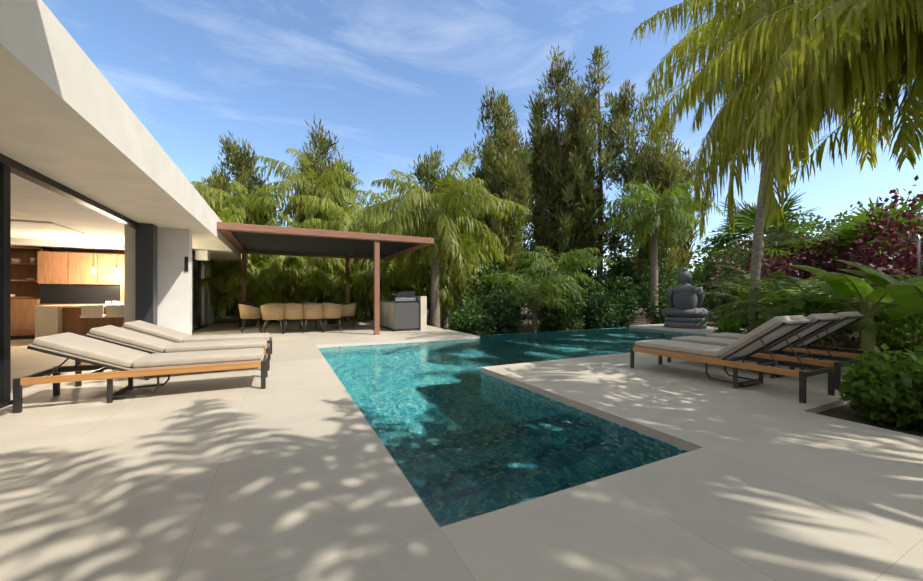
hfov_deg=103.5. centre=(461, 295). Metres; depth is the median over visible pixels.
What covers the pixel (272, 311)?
dining chair
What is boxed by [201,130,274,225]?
conifer
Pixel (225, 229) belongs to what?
pergola frame
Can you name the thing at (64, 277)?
kitchen cabinets
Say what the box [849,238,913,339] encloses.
bush
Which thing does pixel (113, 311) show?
bar stool
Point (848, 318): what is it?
lounger
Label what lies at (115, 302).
counter jars
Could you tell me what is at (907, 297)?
banana plant
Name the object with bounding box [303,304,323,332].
dining chair
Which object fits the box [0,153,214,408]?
door frames
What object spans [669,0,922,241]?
palm
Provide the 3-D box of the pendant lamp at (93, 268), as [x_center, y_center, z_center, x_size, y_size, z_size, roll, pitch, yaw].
[-8.953,-1.013,8.852,0.078,0.900,0.080,0,0,-26]
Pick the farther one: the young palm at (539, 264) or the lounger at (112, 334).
the young palm at (539, 264)
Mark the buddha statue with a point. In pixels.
(684, 313)
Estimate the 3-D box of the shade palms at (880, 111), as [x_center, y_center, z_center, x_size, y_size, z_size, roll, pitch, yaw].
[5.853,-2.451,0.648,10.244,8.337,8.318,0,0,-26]
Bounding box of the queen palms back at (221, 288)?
[189,148,511,329]
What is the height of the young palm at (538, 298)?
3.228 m
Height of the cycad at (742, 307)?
2.528 m
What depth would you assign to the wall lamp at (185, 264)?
7.31 m
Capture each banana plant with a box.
[770,265,922,360]
[834,259,922,320]
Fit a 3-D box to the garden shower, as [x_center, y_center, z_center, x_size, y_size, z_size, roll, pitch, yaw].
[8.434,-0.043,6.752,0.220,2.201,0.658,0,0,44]
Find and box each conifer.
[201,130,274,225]
[287,116,359,302]
[405,143,470,318]
[460,86,535,288]
[479,103,540,298]
[522,119,597,283]
[524,44,605,294]
[557,44,652,297]
[604,79,702,305]
[649,128,714,286]
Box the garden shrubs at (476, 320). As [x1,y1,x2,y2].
[371,233,922,335]
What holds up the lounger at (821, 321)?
on the deck paving
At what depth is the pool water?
3.27 m
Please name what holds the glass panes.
on the door frames at (8, 166)
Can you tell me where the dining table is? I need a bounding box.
[282,319,320,331]
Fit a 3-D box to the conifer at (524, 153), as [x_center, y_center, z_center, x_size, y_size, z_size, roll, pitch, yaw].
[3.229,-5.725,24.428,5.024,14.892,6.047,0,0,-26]
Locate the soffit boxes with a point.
(202, 255)
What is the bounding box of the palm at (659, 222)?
[593,180,723,323]
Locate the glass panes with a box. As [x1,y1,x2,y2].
[194,255,205,328]
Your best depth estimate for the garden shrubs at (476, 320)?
13.95 m
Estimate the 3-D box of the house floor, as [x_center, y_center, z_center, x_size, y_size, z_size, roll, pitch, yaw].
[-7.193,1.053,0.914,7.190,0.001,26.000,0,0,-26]
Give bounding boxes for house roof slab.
[0,0,241,262]
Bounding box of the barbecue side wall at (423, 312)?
[415,296,426,330]
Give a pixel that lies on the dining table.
(317, 325)
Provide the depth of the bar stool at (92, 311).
8.20 m
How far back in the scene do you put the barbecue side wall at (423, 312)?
11.13 m
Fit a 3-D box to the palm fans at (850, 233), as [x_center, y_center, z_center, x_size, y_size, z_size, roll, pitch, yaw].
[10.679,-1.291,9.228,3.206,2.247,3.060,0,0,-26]
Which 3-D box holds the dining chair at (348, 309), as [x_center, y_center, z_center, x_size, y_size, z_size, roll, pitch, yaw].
[-3.764,0.644,11.918,0.624,0.833,0.670,0,0,-20]
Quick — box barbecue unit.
[380,291,419,331]
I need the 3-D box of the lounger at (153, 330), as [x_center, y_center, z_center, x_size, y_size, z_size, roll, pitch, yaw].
[-4.215,0.721,5.904,2.004,0.672,0.664,0,0,-25]
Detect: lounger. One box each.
[13,332,267,412]
[75,325,269,386]
[112,320,271,369]
[630,315,834,403]
[667,313,859,389]
[706,311,883,377]
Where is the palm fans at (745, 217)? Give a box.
[690,187,842,258]
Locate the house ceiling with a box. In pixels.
[11,173,123,251]
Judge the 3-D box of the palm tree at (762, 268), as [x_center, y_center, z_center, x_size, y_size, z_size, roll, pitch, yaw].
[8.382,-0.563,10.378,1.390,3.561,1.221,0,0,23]
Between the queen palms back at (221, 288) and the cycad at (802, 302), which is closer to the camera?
the cycad at (802, 302)
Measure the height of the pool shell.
1.532 m
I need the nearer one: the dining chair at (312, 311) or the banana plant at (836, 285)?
the banana plant at (836, 285)
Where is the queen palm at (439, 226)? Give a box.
[345,154,531,327]
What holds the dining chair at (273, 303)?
on the deck paving
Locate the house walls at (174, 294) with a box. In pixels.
[124,224,213,334]
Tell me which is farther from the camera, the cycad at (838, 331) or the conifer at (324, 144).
the conifer at (324, 144)
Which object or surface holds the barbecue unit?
on the deck paving
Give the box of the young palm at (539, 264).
[510,246,616,311]
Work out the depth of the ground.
8.74 m
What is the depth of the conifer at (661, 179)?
21.12 m
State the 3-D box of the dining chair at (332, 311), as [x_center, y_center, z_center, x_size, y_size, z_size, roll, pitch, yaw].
[-3.897,0.644,10.877,0.670,0.833,0.624,0,0,-31]
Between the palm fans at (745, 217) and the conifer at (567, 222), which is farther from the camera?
the conifer at (567, 222)
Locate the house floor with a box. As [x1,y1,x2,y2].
[11,339,85,399]
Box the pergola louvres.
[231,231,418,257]
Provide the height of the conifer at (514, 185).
14.374 m
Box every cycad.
[683,265,857,338]
[707,274,922,345]
[793,304,856,334]
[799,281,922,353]
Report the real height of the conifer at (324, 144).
12.824 m
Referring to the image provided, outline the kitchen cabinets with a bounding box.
[11,246,123,339]
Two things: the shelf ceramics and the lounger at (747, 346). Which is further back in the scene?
the shelf ceramics
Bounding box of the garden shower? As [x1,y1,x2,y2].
[904,234,922,337]
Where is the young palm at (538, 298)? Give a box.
[476,271,588,331]
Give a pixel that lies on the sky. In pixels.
(393, 80)
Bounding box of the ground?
[215,302,922,436]
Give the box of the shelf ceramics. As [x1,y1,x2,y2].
[11,258,35,296]
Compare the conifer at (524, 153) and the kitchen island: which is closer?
the kitchen island
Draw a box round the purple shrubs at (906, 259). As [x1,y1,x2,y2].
[705,175,922,341]
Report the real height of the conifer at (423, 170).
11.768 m
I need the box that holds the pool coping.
[316,326,710,450]
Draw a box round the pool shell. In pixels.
[318,327,705,451]
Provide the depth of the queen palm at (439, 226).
13.36 m
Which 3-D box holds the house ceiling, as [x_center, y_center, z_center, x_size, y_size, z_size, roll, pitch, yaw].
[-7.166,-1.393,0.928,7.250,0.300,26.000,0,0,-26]
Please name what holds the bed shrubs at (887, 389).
on the ground
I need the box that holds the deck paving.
[0,319,922,580]
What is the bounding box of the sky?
[42,0,922,293]
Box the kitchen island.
[35,305,122,337]
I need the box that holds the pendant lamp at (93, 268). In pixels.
[91,241,95,272]
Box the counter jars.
[105,301,123,304]
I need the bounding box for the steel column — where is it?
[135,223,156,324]
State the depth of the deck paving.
1.98 m
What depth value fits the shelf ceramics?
9.08 m
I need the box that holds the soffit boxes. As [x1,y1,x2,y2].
[195,250,209,260]
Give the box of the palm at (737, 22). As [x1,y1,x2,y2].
[629,0,917,332]
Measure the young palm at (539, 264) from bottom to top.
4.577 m
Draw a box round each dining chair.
[238,304,261,332]
[260,304,284,333]
[264,303,285,329]
[283,304,303,333]
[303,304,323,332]
[320,304,342,330]
[338,303,355,328]
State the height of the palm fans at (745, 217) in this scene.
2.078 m
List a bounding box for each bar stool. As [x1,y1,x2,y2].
[80,305,105,335]
[105,305,123,325]
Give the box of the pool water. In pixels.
[319,327,705,526]
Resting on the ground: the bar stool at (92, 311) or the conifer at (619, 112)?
the conifer at (619, 112)
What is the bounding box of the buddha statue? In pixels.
[662,268,707,328]
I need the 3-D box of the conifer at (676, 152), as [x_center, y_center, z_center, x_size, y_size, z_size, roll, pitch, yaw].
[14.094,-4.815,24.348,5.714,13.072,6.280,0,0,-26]
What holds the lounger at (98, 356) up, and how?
on the deck paving
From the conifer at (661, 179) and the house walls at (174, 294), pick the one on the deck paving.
the house walls at (174, 294)
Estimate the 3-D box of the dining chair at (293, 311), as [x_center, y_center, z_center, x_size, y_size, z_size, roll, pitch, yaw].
[-4.808,0.644,10.439,0.670,0.833,0.624,0,0,-24]
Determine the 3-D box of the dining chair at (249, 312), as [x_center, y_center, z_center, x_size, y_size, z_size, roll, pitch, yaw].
[-6.177,0.644,10.663,0.624,0.833,0.670,0,0,-33]
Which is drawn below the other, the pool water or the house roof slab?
the pool water
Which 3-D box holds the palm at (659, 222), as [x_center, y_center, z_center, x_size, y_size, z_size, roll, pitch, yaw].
[8.491,-1.635,16.319,5.771,6.706,5.275,0,0,-26]
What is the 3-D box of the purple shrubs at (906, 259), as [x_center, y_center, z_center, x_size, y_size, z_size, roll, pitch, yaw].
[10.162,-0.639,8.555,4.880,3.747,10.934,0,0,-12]
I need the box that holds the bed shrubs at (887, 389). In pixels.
[713,303,922,430]
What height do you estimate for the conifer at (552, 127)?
15.081 m
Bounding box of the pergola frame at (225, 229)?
[217,222,433,334]
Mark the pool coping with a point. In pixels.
(670, 439)
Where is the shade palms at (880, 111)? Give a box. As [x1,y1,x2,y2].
[875,41,922,123]
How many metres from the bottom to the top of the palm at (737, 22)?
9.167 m
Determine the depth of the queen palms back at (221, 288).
15.99 m
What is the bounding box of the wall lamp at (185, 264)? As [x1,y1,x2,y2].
[184,256,187,271]

